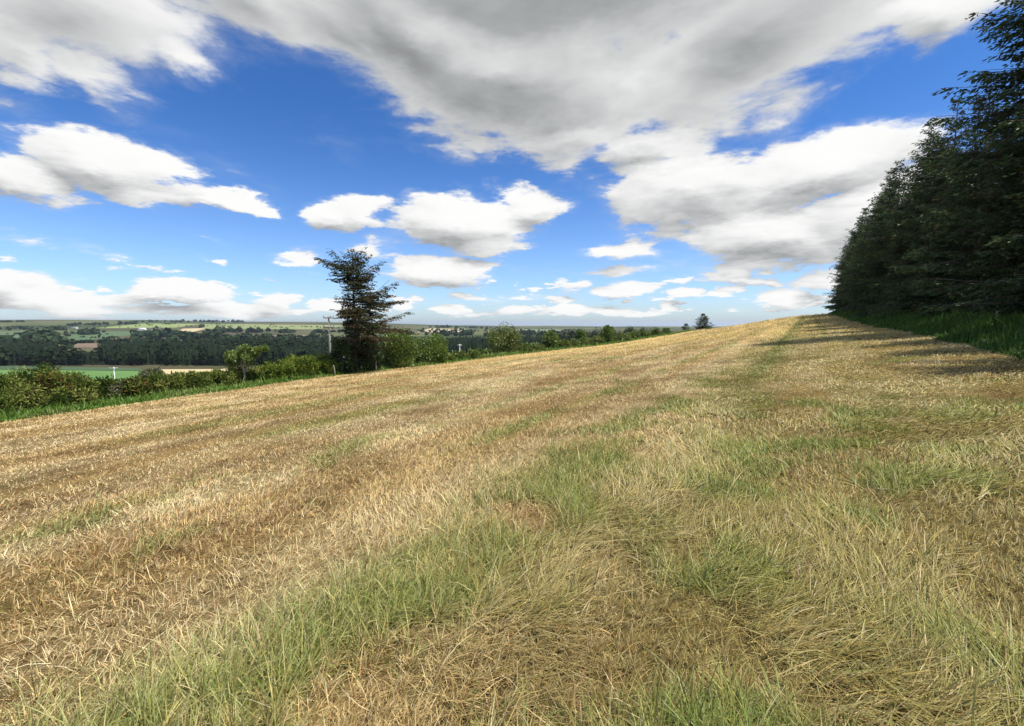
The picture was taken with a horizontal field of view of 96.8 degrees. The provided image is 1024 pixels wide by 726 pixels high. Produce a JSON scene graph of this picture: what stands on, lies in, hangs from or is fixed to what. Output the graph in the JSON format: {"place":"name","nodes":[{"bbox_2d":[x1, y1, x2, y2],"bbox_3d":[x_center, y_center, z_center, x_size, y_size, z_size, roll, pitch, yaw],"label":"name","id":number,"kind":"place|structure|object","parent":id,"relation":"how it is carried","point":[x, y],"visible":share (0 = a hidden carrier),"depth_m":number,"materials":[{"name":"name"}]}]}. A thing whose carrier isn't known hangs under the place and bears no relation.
{"place":"outdoors","nodes":[
{"label":"outdoors","id":0,"kind":"place"},
{"bbox_2d":[0,331,62,337],"bbox_3d":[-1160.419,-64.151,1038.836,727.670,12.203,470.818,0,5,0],"label":"hill pasture","id":1,"kind":"structure","parent":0,"point":[9,333],"depth_m":1157.47,"materials":[{"name":"plant"}]},
{"bbox_2d":[0,370,139,379],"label":"green meadow","id":2,"kind":"structure","parent":0,"point":[118,374],"depth_m":316.41,"materials":[{"name":"plant"}]},
{"bbox_2d":[0,366,143,370],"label":"dark meadow","id":3,"kind":"structure","parent":0,"point":[73,368],"depth_m":350.91,"materials":[{"name":"plant"}]},
{"bbox_2d":[59,343,97,347],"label":"brown field","id":4,"kind":"structure","parent":0,"point":[85,345],"depth_m":703.85,"materials":[{"name":"soil"}]},
{"bbox_2d":[66,332,132,339],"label":"hill pasture","id":5,"kind":"structure","parent":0,"point":[76,336],"depth_m":1092.49,"materials":[{"name":"plant"}]},
{"bbox_2d":[101,324,196,327],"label":"sunlit pasture","id":6,"kind":"structure","parent":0,"point":[154,325],"depth_m":1757.35,"materials":[{"name":"plant"}]},
{"bbox_2d":[181,328,204,331],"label":"stubble field","id":7,"kind":"structure","parent":0,"point":[192,329],"depth_m":1534.78,"materials":[{"name":"beige plant"}]},
{"bbox_2d":[162,369,227,373],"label":"straw field","id":8,"kind":"structure","parent":0,"point":[166,371],"depth_m":336.24,"materials":[{"name":"plant"}]},
{"bbox_2d":[202,324,342,328],"bbox_3d":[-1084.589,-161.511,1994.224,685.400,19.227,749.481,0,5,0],"label":"sunlit pasture","id":9,"kind":"structure","parent":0,"point":[235,326],"depth_m":1939.07,"materials":[{"name":"plant"}]},
{"bbox_2d":[425,328,464,331],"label":"stubble field","id":10,"kind":"structure","parent":0,"point":[440,329],"depth_m":1879.69,"materials":[{"name":"beige plant"}]},
{"bbox_2d":[0,314,1023,725],"bbox_3d":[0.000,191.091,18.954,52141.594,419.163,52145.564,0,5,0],"label":"ground","id":11,"kind":"structure","parent":0,"point":[160,436],"depth_m":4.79,"materials":[{"name":"beige plant"}]},
{"bbox_2d":[0,373,10,390],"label":"gorse bush","id":12,"kind":"object","parent":11,"relation":"on","point":[3,381],"visible":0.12,"depth_m":20.66,"materials":[{"name":"green plant"}]},
{"bbox_2d":[0,387,24,414],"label":"gorse bush","id":13,"kind":"object","parent":11,"relation":"on","point":[8,401],"visible":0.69,"depth_m":20.00,"materials":[{"name":"green plant"}]},
{"bbox_2d":[0,373,30,401],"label":"gorse bush","id":14,"kind":"object","parent":11,"relation":"on","point":[12,383],"visible":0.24,"depth_m":20.71,"materials":[{"name":"green plant"}]},
{"bbox_2d":[2,369,51,388],"bbox_3d":[-24.137,1.544,22.171,2.281,2.481,2.191,0,5,0],"label":"gorse bush","id":15,"kind":"object","parent":11,"relation":"on","point":[20,375],"visible":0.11,"depth_m":22.18,"materials":[{"name":"green plant"}]},
{"bbox_2d":[10,382,48,410],"bbox_3d":[-22.358,1.764,20.924,1.767,1.815,1.607,0,5,0],"label":"gorse bush","id":16,"kind":"object","parent":11,"relation":"on","point":[31,398],"visible":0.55,"depth_m":20.76,"materials":[{"name":"green plant"}]},
{"bbox_2d":[6,361,62,391],"bbox_3d":[-23.835,1.336,22.965,2.683,2.854,2.574,0,5,0],"label":"gorse bush","id":17,"kind":"object","parent":11,"relation":"on","point":[43,367],"visible":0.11,"depth_m":22.61,"materials":[{"name":"green plant"}]},
{"bbox_2d":[35,384,72,408],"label":"gorse bush","id":18,"kind":"object","parent":11,"relation":"on","point":[58,394],"visible":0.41,"depth_m":21.43,"materials":[{"name":"green plant"}]},
{"bbox_2d":[30,367,82,395],"bbox_3d":[-22.388,1.372,22.459,2.069,2.498,2.232,5,7,44],"label":"gorse bush","id":19,"kind":"object","parent":11,"relation":"on","point":[49,381],"visible":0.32,"depth_m":22.05,"materials":[{"name":"green plant"}]},
{"bbox_2d":[58,370,90,383],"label":"gorse bush","id":20,"kind":"object","parent":11,"relation":"on","point":[74,374],"visible":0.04,"depth_m":23.48,"materials":[{"name":"green plant"}]},
{"bbox_2d":[67,387,101,405],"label":"gorse bush","id":21,"kind":"object","parent":11,"relation":"on","point":[77,395],"visible":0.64,"depth_m":22.08,"materials":[{"name":"green plant"}]},
{"bbox_2d":[70,377,109,398],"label":"gorse bush","id":22,"kind":"object","parent":11,"relation":"on","point":[87,383],"visible":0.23,"depth_m":23.04,"materials":[{"name":"green plant"}]},
{"bbox_2d":[93,374,124,399],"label":"gorse bush","id":23,"kind":"object","parent":11,"relation":"on","point":[106,382],"visible":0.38,"depth_m":23.71,"materials":[{"name":"green plant"}]},
{"bbox_2d":[103,379,125,398],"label":"elder bush","id":24,"kind":"object","parent":11,"relation":"on","point":[116,386],"visible":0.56,"depth_m":23.91,"materials":[{"name":"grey plant"}]},
{"bbox_2d":[121,374,152,397],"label":"gorse bush","id":25,"kind":"object","parent":11,"relation":"on","point":[139,386],"visible":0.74,"depth_m":24.19,"materials":[{"name":"green plant"}]},
{"bbox_2d":[134,367,164,385],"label":"sallow bush","id":26,"kind":"object","parent":11,"relation":"on","point":[145,372],"visible":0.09,"depth_m":29.65,"materials":[{"name":"green plant"}]},
{"bbox_2d":[145,371,171,393],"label":"gorse bush","id":27,"kind":"object","parent":11,"relation":"on","point":[151,377],"visible":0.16,"depth_m":25.78,"materials":[{"name":"green plant"}]},
{"bbox_2d":[152,370,188,393],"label":"gorse bush","id":28,"kind":"object","parent":11,"relation":"on","point":[175,381],"visible":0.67,"depth_m":25.60,"materials":[{"name":"green plant"}]},
{"bbox_2d":[170,370,198,390],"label":"gorse bush","id":29,"kind":"object","parent":11,"relation":"on","point":[186,379],"visible":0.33,"depth_m":26.63,"materials":[{"name":"green plant"}]},
{"bbox_2d":[187,370,214,388],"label":"gorse bush","id":30,"kind":"object","parent":11,"relation":"on","point":[202,379],"visible":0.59,"depth_m":26.97,"materials":[{"name":"green plant"}]},
{"bbox_2d":[203,367,224,384],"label":"gorse bush","id":31,"kind":"object","parent":11,"relation":"on","point":[211,372],"visible":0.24,"depth_m":28.09,"materials":[{"name":"green plant"}]},
{"bbox_2d":[212,370,239,385],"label":"gorse bush","id":32,"kind":"object","parent":11,"relation":"on","point":[227,377],"visible":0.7,"depth_m":28.05,"materials":[{"name":"green plant"}]},
{"bbox_2d":[225,364,256,382],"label":"gorse bush","id":33,"kind":"object","parent":11,"relation":"on","point":[237,370],"visible":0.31,"depth_m":29.30,"materials":[{"name":"green plant"}]},
{"bbox_2d":[222,344,268,380],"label":"hawthorn tree","id":34,"kind":"object","parent":11,"relation":"on","point":[249,353],"visible":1,"depth_m":28.89,"materials":[{"name":"green plant"}]},
{"bbox_2d":[246,366,268,381],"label":"gorse bush","id":35,"kind":"object","parent":11,"relation":"on","point":[254,372],"visible":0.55,"depth_m":29.73,"materials":[{"name":"green plant"}]},
{"bbox_2d":[255,360,279,379],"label":"gorse bush","id":36,"kind":"object","parent":11,"relation":"on","point":[268,366],"visible":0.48,"depth_m":31.06,"materials":[{"name":"green plant"}]},
{"bbox_2d":[0,337,542,365],"bbox_3d":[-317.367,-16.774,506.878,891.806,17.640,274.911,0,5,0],"label":"broadleaf wood","id":37,"kind":"object","parent":11,"relation":"on","point":[74,356],"visible":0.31,"depth_m":385.82,"materials":[{"name":"green plant"}]},
{"bbox_2d":[265,358,296,378],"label":"gorse bush","id":38,"kind":"object","parent":11,"relation":"on","point":[282,366],"visible":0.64,"depth_m":31.30,"materials":[{"name":"green plant"}]},
{"bbox_2d":[0,319,573,348],"bbox_3d":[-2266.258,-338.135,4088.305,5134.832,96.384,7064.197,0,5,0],"label":"distant woodland","id":39,"kind":"object","parent":11,"relation":"on","point":[49,334],"visible":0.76,"depth_m":1000.57,"materials":[{"name":"green plant"}]},
{"bbox_2d":[285,354,308,376],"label":"gorse bush","id":40,"kind":"object","parent":11,"relation":"on","point":[293,358],"visible":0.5,"depth_m":32.61,"materials":[{"name":"green plant"}]},
{"bbox_2d":[295,354,321,375],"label":"gorse bush","id":41,"kind":"object","parent":11,"relation":"on","point":[313,367],"visible":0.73,"depth_m":32.86,"materials":[{"name":"green plant"}]},
{"bbox_2d":[309,353,327,370],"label":"gorse bush","id":42,"kind":"object","parent":11,"relation":"on","point":[321,356],"visible":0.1,"depth_m":34.67,"materials":[{"name":"green plant"}]},
{"bbox_2d":[323,316,333,352],"bbox_3d":[-23.239,-2.139,57.986,1.352,7.733,0.405,-1,5,-8],"label":"utility pole","id":43,"kind":"object","parent":11,"relation":"on","point":[329,327],"visible":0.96,"depth_m":57.73,"materials":[{"name":"wood"}]},
{"bbox_2d":[319,356,339,373],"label":"gorse bush","id":44,"kind":"object","parent":11,"relation":"on","point":[328,367],"visible":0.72,"depth_m":33.94,"materials":[{"name":"green plant"}]},
{"bbox_2d":[0,328,676,365],"bbox_3d":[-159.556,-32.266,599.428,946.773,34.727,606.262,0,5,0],"label":"conifer wood","id":45,"kind":"object","parent":11,"relation":"on","point":[453,346],"visible":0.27,"depth_m":393.38,"materials":[{"name":"green plant"}]},
{"bbox_2d":[326,335,357,374],"bbox_3d":[-12.970,-0.500,34.691,2.272,3.296,2.054,-2,5,-19],"label":"elder bush","id":46,"kind":"object","parent":11,"relation":"on","point":[347,363],"visible":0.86,"depth_m":34.26,"materials":[{"name":"green plant"}]},
{"bbox_2d":[0,329,694,421],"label":"verge grass","id":47,"kind":"structure","parent":11,"relation":"on","point":[40,411],"depth_m":25.75,"materials":[{"name":"green plant"}]},
{"bbox_2d":[314,247,418,371],"bbox_3d":[-11.184,-3.829,35.355,7.408,10.155,7.695,-2,5,-18],"label":"spruce tree","id":48,"kind":"object","parent":11,"relation":"on","point":[355,325],"visible":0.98,"depth_m":34.85,"materials":[{"name":"green plant"}]},
{"bbox_2d":[352,340,383,370],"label":"elder bush","id":49,"kind":"object","parent":11,"relation":"on","point":[367,362],"visible":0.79,"depth_m":36.46,"materials":[{"name":"green plant"}]},
{"bbox_2d":[377,326,418,367],"bbox_3d":[-10.011,-1.251,39.451,3.842,3.966,3.748,-3,6,-32],"label":"hawthorn bush","id":50,"kind":"object","parent":11,"relation":"on","point":[399,357],"visible":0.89,"depth_m":38.72,"materials":[{"name":"green plant"}]},
{"bbox_2d":[404,333,449,363],"bbox_3d":[-8.051,-1.237,42.925,4.182,3.310,3.487,3,6,30],"label":"hawthorn bush","id":51,"kind":"object","parent":11,"relation":"on","point":[438,347],"visible":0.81,"depth_m":42.62,"materials":[{"name":"green plant"}]},
{"bbox_2d":[444,352,456,360],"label":"hedge bush","id":52,"kind":"object","parent":11,"relation":"on","point":[452,356],"visible":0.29,"depth_m":44.84,"materials":[{"name":"green plant"}]},
{"bbox_2d":[449,350,465,358],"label":"hedge bush","id":53,"kind":"object","parent":11,"relation":"on","point":[460,354],"visible":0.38,"depth_m":46.98,"materials":[{"name":"green plant"}]},
{"bbox_2d":[465,348,480,358],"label":"hedge bush","id":54,"kind":"object","parent":11,"relation":"on","point":[471,353],"visible":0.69,"depth_m":48.22,"materials":[{"name":"green plant"}]},
{"bbox_2d":[476,347,493,354],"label":"hedge bush","id":55,"kind":"object","parent":11,"relation":"on","point":[486,351],"visible":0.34,"depth_m":51.04,"materials":[{"name":"green plant"}]},
{"bbox_2d":[484,321,523,352],"bbox_3d":[-0.984,-2.938,57.074,4.952,4.667,4.811,0,5,0],"label":"hawthorn bush","id":56,"kind":"object","parent":11,"relation":"on","point":[503,340],"visible":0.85,"depth_m":56.29,"materials":[{"name":"green plant"}]},
{"bbox_2d":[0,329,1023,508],"bbox_3d":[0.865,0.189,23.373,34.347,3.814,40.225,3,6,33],"label":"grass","id":57,"kind":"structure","parent":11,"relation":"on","point":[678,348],"depth_m":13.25,"materials":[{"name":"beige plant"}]},
{"bbox_2d":[517,342,532,350],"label":"hedge bush","id":58,"kind":"object","parent":11,"relation":"on","point":[526,346],"visible":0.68,"depth_m":57.29,"materials":[{"name":"green plant"}]},
{"bbox_2d":[530,342,546,349],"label":"hedge bush","id":59,"kind":"object","parent":11,"relation":"on","point":[536,346],"visible":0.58,"depth_m":60.61,"materials":[{"name":"green plant"}]},
{"bbox_2d":[540,330,558,347],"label":"hawthorn bush","id":60,"kind":"object","parent":11,"relation":"on","point":[549,338],"visible":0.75,"depth_m":64.90,"materials":[{"name":"green plant"}]},
{"bbox_2d":[554,339,572,347],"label":"hedge bush","id":61,"kind":"object","parent":11,"relation":"on","point":[564,343],"visible":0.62,"depth_m":66.72,"materials":[{"name":"green plant"}]},
{"bbox_2d":[560,328,575,340],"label":"dark tree","id":62,"kind":"object","parent":11,"relation":"on","point":[571,333],"visible":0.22,"depth_m":239.59,"materials":[{"name":"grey plant"}]},
{"bbox_2d":[568,338,580,345],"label":"hedge bush","id":63,"kind":"object","parent":11,"relation":"on","point":[574,342],"visible":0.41,"depth_m":69.74,"materials":[{"name":"green plant"}]},
{"bbox_2d":[575,329,587,343],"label":"hawthorn bush","id":64,"kind":"object","parent":11,"relation":"on","point":[580,333],"visible":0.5,"depth_m":76.08,"materials":[{"name":"green plant"}]},
{"bbox_2d":[578,336,596,345],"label":"hedge bush","id":65,"kind":"object","parent":11,"relation":"on","point":[583,340],"visible":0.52,"depth_m":74.23,"materials":[{"name":"green plant"}]},
{"bbox_2d":[588,327,600,337],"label":"dark tree","id":66,"kind":"object","parent":11,"relation":"on","point":[595,332],"visible":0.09,"depth_m":234.22,"materials":[{"name":"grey plant"}]},
{"bbox_2d":[593,335,605,342],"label":"hedge bush","id":67,"kind":"object","parent":11,"relation":"on","point":[597,339],"visible":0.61,"depth_m":78.42,"materials":[{"name":"green plant"}]},
{"bbox_2d":[598,325,617,342],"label":"hawthorn bush","id":68,"kind":"object","parent":11,"relation":"on","point":[607,332],"visible":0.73,"depth_m":83.47,"materials":[{"name":"green plant"}]},
{"bbox_2d":[615,332,631,340],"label":"hedge bush","id":69,"kind":"object","parent":11,"relation":"on","point":[621,335],"visible":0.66,"depth_m":88.68,"materials":[{"name":"green plant"}]},
{"bbox_2d":[624,326,634,337],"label":"dark tree","id":70,"kind":"object","parent":11,"relation":"on","point":[628,330],"visible":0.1,"depth_m":234.13,"materials":[{"name":"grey plant"}]},
{"bbox_2d":[626,330,640,338],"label":"hedge bush","id":71,"kind":"object","parent":11,"relation":"on","point":[635,333],"visible":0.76,"depth_m":95.86,"materials":[{"name":"green plant"}]},
{"bbox_2d":[383,313,891,370],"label":"grass","id":72,"kind":"structure","parent":11,"relation":"on","point":[678,337],"depth_m":54.37,"materials":[{"name":"beige plant"}]},
{"bbox_2d":[639,329,650,336],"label":"hedge bush","id":73,"kind":"object","parent":11,"relation":"on","point":[645,333],"visible":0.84,"depth_m":102.24,"materials":[{"name":"green plant"}]},
{"bbox_2d":[650,327,661,335],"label":"hedge bush","id":74,"kind":"object","parent":11,"relation":"on","point":[655,331],"visible":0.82,"depth_m":109.44,"materials":[{"name":"green plant"}]},
{"bbox_2d":[660,327,669,333],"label":"hedge bush","id":75,"kind":"object","parent":11,"relation":"on","point":[667,329],"visible":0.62,"depth_m":118.05,"materials":[{"name":"green plant"}]},
{"bbox_2d":[681,323,690,329],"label":"spruce tree","id":76,"kind":"object","parent":11,"relation":"on","point":[685,327],"visible":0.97,"depth_m":189.19,"materials":[{"name":"green plant"}]},
{"bbox_2d":[692,314,715,329],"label":"spruce tree","id":77,"kind":"object","parent":11,"relation":"on","point":[702,324],"visible":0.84,"depth_m":184.58,"materials":[{"name":"green plant"}]},
{"bbox_2d":[825,236,852,311],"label":"spruce tree","id":78,"kind":"object","parent":11,"relation":"on","point":[837,278],"visible":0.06,"depth_m":115.44,"materials":[{"name":"green plant"}]},
{"bbox_2d":[825,243,852,309],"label":"spruce tree","id":79,"kind":"object","parent":11,"relation":"on","point":[838,287],"visible":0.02,"depth_m":109.58,"materials":[{"name":"green plant"}]},
{"bbox_2d":[823,220,862,310],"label":"spruce tree","id":80,"kind":"object","parent":11,"relation":"on","point":[842,262],"visible":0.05,"depth_m":99.76,"materials":[{"name":"green plant"}]},
{"bbox_2d":[831,253,858,304],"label":"spruce tree","id":81,"kind":"object","parent":11,"relation":"on","point":[841,282],"visible":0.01,"depth_m":90.69,"materials":[{"name":"green plant"}]},
{"bbox_2d":[822,207,869,312],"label":"spruce tree","id":82,"kind":"object","parent":11,"relation":"on","point":[840,279],"visible":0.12,"depth_m":93.72,"materials":[{"name":"green plant"}]},
{"bbox_2d":[837,254,862,304],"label":"spruce tree","id":83,"kind":"object","parent":11,"relation":"on","point":[848,299],"visible":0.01,"depth_m":80.09,"materials":[{"name":"green plant"}]},
{"bbox_2d":[831,207,869,309],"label":"spruce tree","id":84,"kind":"object","parent":11,"relation":"on","point":[861,212],"visible":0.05,"depth_m":102.30,"materials":[{"name":"green plant"}]},
{"bbox_2d":[836,196,877,311],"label":"spruce tree","id":85,"kind":"object","parent":11,"relation":"on","point":[856,271],"visible":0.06,"depth_m":74.86,"materials":[{"name":"green plant"}]},
{"bbox_2d":[844,208,876,310],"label":"spruce tree","id":86,"kind":"object","parent":11,"relation":"on","point":[861,246],"visible":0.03,"depth_m":83.88,"materials":[{"name":"green plant"}]},
{"bbox_2d":[838,207,886,310],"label":"spruce tree","id":87,"kind":"object","parent":11,"relation":"on","point":[849,305],"visible":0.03,"depth_m":70.58,"materials":[{"name":"green plant"}]},
{"bbox_2d":[845,170,902,305],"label":"spruce tree","id":88,"kind":"object","parent":11,"relation":"on","point":[862,243],"visible":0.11,"depth_m":65.68,"materials":[{"name":"green plant"}]},
{"bbox_2d":[839,167,908,315],"bbox_3d":[46.537,-14.510,55.315,10.275,18.225,10.170,4,6,36],"label":"spruce tree","id":89,"kind":"object","parent":11,"relation":"on","point":[875,246],"visible":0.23,"depth_m":56.06,"materials":[{"name":"green plant"}]},
{"bbox_2d":[832,158,918,312],"bbox_3d":[49.962,-16.137,59.942,11.783,20.377,11.458,-2,5,-18],"label":"spruce tree","id":90,"kind":"object","parent":11,"relation":"on","point":[858,289],"visible":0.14,"depth_m":60.55,"materials":[{"name":"green plant"}]},
{"bbox_2d":[849,172,922,316],"bbox_3d":[44.483,-13.034,50.090,9.639,16.253,9.998,0,5,-3],"label":"spruce tree","id":91,"kind":"object","parent":11,"relation":"on","point":[882,293],"visible":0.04,"depth_m":51.62,"materials":[{"name":"green plant"}]},
{"bbox_2d":[855,120,953,313],"bbox_3d":[41.602,-14.248,46.146,9.738,19.672,9.432,0,5,1],"label":"spruce tree","id":92,"kind":"object","parent":11,"relation":"on","point":[899,244],"visible":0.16,"depth_m":46.33,"materials":[{"name":"green plant"}]},
{"bbox_2d":[857,131,954,313],"bbox_3d":[38.132,-12.500,42.250,9.677,17.210,9.952,2,5,21],"label":"spruce tree","id":93,"kind":"object","parent":11,"relation":"on","point":[917,213],"visible":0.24,"depth_m":42.35,"materials":[{"name":"green plant"}]},
{"bbox_2d":[885,134,963,243],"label":"spruce tree","id":94,"kind":"object","parent":11,"relation":"on","point":[948,166],"depth_m":51.57,"materials":[{"name":"green plant"}]},
{"bbox_2d":[827,308,1023,359],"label":"bank grass","id":95,"kind":"structure","parent":11,"relation":"on","point":[1003,334],"depth_m":20.62,"materials":[{"name":"green plant"}]},
{"bbox_2d":[865,100,994,318],"bbox_3d":[35.175,-12.253,36.878,9.912,17.763,10.015,2,5,21],"label":"spruce tree","id":96,"kind":"object","parent":11,"relation":"on","point":[938,179],"visible":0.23,"depth_m":37.46,"materials":[{"name":"green plant"}]},
{"bbox_2d":[909,137,980,242],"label":"spruce tree","id":97,"kind":"object","parent":11,"relation":"on","point":[966,149],"depth_m":43.26,"materials":[{"name":"green plant"}]},
{"bbox_2d":[888,166,1011,311],"bbox_3d":[33.156,-9.099,33.356,7.458,12.124,7.190,-1,5,-9],"label":"spruce tree","id":98,"kind":"object","parent":11,"relation":"on","point":[935,259],"visible":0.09,"depth_m":34.11,"materials":[{"name":"green plant"}]},
{"bbox_2d":[894,73,1023,316],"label":"spruce tree","id":99,"kind":"object","parent":11,"relation":"on","point":[960,245],"visible":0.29,"depth_m":29.54,"materials":[{"name":"green plant"}]},
{"bbox_2d":[907,0,1023,300],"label":"spruce tree","id":100,"kind":"object","parent":11,"relation":"on","point":[1016,78],"visible":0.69,"depth_m":24.07,"materials":[{"name":"green plant"}]},
{"bbox_2d":[920,120,1023,317],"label":"spruce tree","id":101,"kind":"object","parent":11,"relation":"on","point":[1019,282],"visible":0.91,"depth_m":18.49,"materials":[{"name":"green plant"}]},
{"bbox_2d":[951,91,1023,319],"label":"spruce tree","id":102,"kind":"object","parent":11,"relation":"on","point":[1016,226],"visible":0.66,"depth_m":21.85,"materials":[{"name":"green plant"}]},
{"bbox_2d":[0,0,1023,326],"label":"sky","id":103,"kind":"structure","parent":0,"point":[617,163],"materials":[{"name":"blue"}]},
{"bbox_2d":[516,329,560,331],"bbox_3d":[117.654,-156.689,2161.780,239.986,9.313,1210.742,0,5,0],"label":"hill pasture","id":104,"kind":"structure","parent":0,"point":[536,330],"depth_m":2103.65,"materials":[{"name":"plant"}]}
]}

